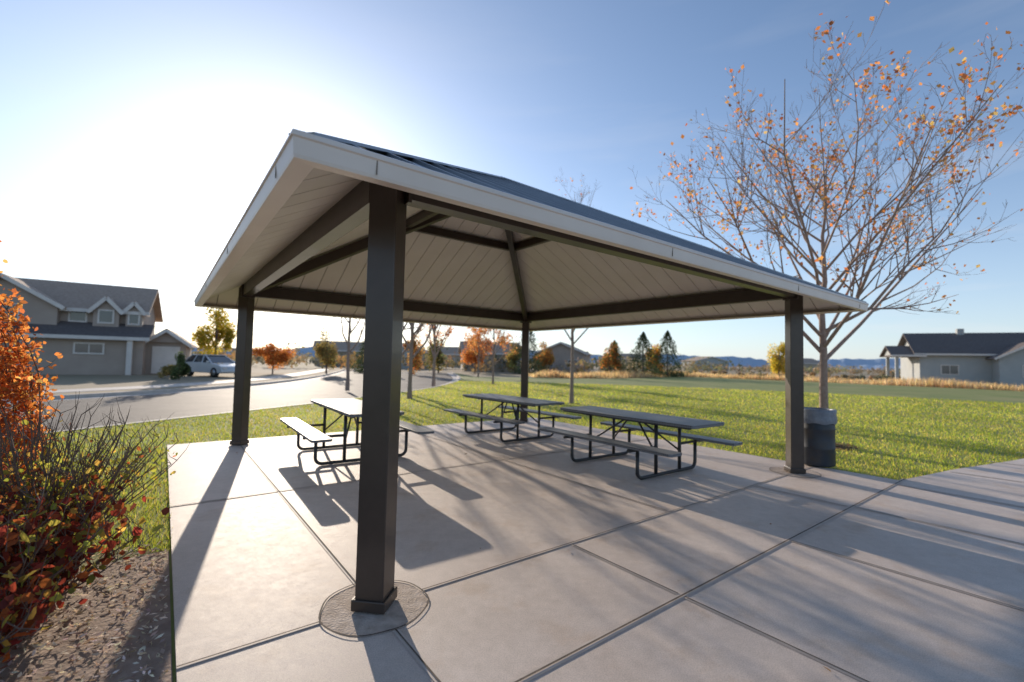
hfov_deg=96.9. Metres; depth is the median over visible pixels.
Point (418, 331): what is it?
young tree
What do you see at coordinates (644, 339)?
pine tree
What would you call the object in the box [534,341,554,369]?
tree
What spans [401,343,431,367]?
distant house
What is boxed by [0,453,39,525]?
twiggy shrub
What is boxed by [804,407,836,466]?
trash can
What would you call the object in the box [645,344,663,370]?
yellow tree
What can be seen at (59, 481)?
twiggy shrub
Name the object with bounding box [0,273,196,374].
grey house
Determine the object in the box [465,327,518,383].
young tree
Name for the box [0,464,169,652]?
red shrub
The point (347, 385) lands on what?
young tree
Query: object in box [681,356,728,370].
distant house
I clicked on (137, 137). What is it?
sky
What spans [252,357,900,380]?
ground
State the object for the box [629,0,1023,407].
maple tree
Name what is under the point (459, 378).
kerb
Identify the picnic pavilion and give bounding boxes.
[194,129,868,613]
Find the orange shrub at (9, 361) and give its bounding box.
[0,240,69,498]
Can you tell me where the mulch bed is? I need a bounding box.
[0,550,171,681]
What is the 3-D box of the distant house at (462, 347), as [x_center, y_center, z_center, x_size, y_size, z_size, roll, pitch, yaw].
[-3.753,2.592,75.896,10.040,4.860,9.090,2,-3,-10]
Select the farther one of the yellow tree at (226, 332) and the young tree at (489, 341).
the young tree at (489, 341)
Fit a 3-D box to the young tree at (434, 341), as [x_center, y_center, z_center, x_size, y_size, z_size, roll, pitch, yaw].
[-4.487,-1.047,27.471,2.713,7.556,3.605,1,-3,0]
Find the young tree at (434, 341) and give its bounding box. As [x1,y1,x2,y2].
[419,324,453,386]
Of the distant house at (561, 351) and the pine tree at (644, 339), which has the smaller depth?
the pine tree at (644, 339)
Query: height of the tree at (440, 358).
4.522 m
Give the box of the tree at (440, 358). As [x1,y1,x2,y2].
[423,340,445,372]
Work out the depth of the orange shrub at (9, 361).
3.97 m
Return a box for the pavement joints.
[170,434,1023,681]
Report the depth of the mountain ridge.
4833.93 m
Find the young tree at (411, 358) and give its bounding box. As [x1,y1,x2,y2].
[402,323,439,398]
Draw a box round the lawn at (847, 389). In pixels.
[13,373,1023,681]
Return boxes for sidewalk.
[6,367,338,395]
[26,369,331,392]
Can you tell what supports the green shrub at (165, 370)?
on the road at (61, 382)
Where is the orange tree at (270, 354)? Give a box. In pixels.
[252,343,295,373]
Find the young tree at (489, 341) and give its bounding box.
[462,327,492,376]
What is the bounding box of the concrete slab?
[167,417,1023,681]
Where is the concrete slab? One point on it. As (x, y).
(247, 569)
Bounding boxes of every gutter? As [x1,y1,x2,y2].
[7,370,345,403]
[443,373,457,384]
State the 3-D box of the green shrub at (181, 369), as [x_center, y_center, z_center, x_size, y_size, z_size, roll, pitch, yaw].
[-19.992,1.525,27.345,1.121,1.824,1.256,3,-3,-33]
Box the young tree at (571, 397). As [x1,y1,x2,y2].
[554,168,599,403]
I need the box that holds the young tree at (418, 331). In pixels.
[402,322,433,355]
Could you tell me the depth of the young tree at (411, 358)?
17.76 m
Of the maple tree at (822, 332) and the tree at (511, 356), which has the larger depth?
the tree at (511, 356)
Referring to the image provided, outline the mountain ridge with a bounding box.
[191,346,900,369]
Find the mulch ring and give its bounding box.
[835,442,860,451]
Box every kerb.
[2,369,344,401]
[3,372,460,438]
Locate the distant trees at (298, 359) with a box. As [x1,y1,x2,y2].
[191,342,900,379]
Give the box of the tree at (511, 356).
[504,341,531,371]
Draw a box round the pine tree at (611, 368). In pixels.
[599,340,628,373]
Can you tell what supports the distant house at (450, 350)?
on the ground at (458, 370)
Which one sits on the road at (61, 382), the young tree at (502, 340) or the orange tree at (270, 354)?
the orange tree at (270, 354)
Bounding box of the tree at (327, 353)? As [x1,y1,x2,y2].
[313,328,338,373]
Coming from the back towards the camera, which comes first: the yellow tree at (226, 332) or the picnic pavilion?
the yellow tree at (226, 332)
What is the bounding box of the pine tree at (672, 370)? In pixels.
[652,330,691,376]
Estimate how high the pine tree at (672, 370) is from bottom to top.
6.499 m
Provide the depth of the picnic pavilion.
5.38 m
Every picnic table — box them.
[280,398,433,464]
[444,393,581,442]
[538,406,742,479]
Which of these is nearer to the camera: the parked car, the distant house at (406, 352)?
the parked car
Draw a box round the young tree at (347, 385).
[334,317,364,390]
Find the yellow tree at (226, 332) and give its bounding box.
[191,308,236,354]
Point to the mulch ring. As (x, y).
(842, 448)
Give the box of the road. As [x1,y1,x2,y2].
[3,371,452,431]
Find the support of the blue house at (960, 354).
on the ground at (458, 370)
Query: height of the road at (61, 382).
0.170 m
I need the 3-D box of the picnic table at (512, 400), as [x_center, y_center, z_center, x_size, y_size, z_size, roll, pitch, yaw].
[-0.053,1.539,9.228,1.700,0.757,2.440,3,-3,-38]
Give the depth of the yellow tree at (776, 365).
59.99 m
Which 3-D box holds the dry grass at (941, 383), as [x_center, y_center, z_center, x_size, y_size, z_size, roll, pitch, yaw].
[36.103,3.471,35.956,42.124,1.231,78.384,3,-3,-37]
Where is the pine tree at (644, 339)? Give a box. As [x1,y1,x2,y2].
[622,332,665,376]
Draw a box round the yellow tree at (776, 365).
[766,342,784,375]
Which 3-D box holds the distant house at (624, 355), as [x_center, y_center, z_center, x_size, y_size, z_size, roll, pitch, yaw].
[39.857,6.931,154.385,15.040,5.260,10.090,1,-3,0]
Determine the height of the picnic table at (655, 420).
0.757 m
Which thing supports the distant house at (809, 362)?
on the ground at (458, 370)
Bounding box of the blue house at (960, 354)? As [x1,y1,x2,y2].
[879,329,1023,386]
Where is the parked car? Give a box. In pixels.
[185,354,234,376]
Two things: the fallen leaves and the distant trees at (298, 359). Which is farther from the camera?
the distant trees at (298, 359)
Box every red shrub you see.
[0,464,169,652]
[0,545,74,668]
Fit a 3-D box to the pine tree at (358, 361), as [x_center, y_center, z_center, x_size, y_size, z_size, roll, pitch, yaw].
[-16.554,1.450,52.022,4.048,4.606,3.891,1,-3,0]
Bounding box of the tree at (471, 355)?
[460,333,485,372]
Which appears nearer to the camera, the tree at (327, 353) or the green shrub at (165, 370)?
the green shrub at (165, 370)
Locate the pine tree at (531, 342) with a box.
[508,332,546,373]
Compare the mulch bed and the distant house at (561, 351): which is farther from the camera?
the distant house at (561, 351)
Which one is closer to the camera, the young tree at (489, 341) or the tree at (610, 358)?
the young tree at (489, 341)
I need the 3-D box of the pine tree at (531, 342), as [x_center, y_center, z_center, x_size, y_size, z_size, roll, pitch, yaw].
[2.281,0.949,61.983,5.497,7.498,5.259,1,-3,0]
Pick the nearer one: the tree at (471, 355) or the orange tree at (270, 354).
the orange tree at (270, 354)
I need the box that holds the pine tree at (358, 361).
[350,339,364,372]
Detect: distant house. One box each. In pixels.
[312,340,363,365]
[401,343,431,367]
[440,347,460,366]
[458,341,520,371]
[534,342,592,372]
[616,353,649,367]
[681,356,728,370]
[771,358,819,372]
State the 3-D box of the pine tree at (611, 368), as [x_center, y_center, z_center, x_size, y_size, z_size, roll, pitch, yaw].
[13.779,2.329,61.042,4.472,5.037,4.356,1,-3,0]
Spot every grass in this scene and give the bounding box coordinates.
[529,369,1023,390]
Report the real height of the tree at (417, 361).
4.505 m
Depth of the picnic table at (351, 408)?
6.86 m
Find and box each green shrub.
[156,364,175,377]
[169,351,191,379]
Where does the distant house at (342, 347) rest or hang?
on the ground at (458, 370)
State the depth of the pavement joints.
2.81 m
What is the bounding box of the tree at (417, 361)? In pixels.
[403,333,425,374]
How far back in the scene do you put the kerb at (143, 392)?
19.22 m
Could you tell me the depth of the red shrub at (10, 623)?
1.96 m
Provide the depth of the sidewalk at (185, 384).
22.47 m
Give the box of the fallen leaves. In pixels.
[132,397,1023,671]
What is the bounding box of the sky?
[0,0,1023,360]
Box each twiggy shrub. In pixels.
[0,383,190,583]
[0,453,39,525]
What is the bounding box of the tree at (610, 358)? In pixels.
[597,341,621,370]
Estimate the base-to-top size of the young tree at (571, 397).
9.255 m

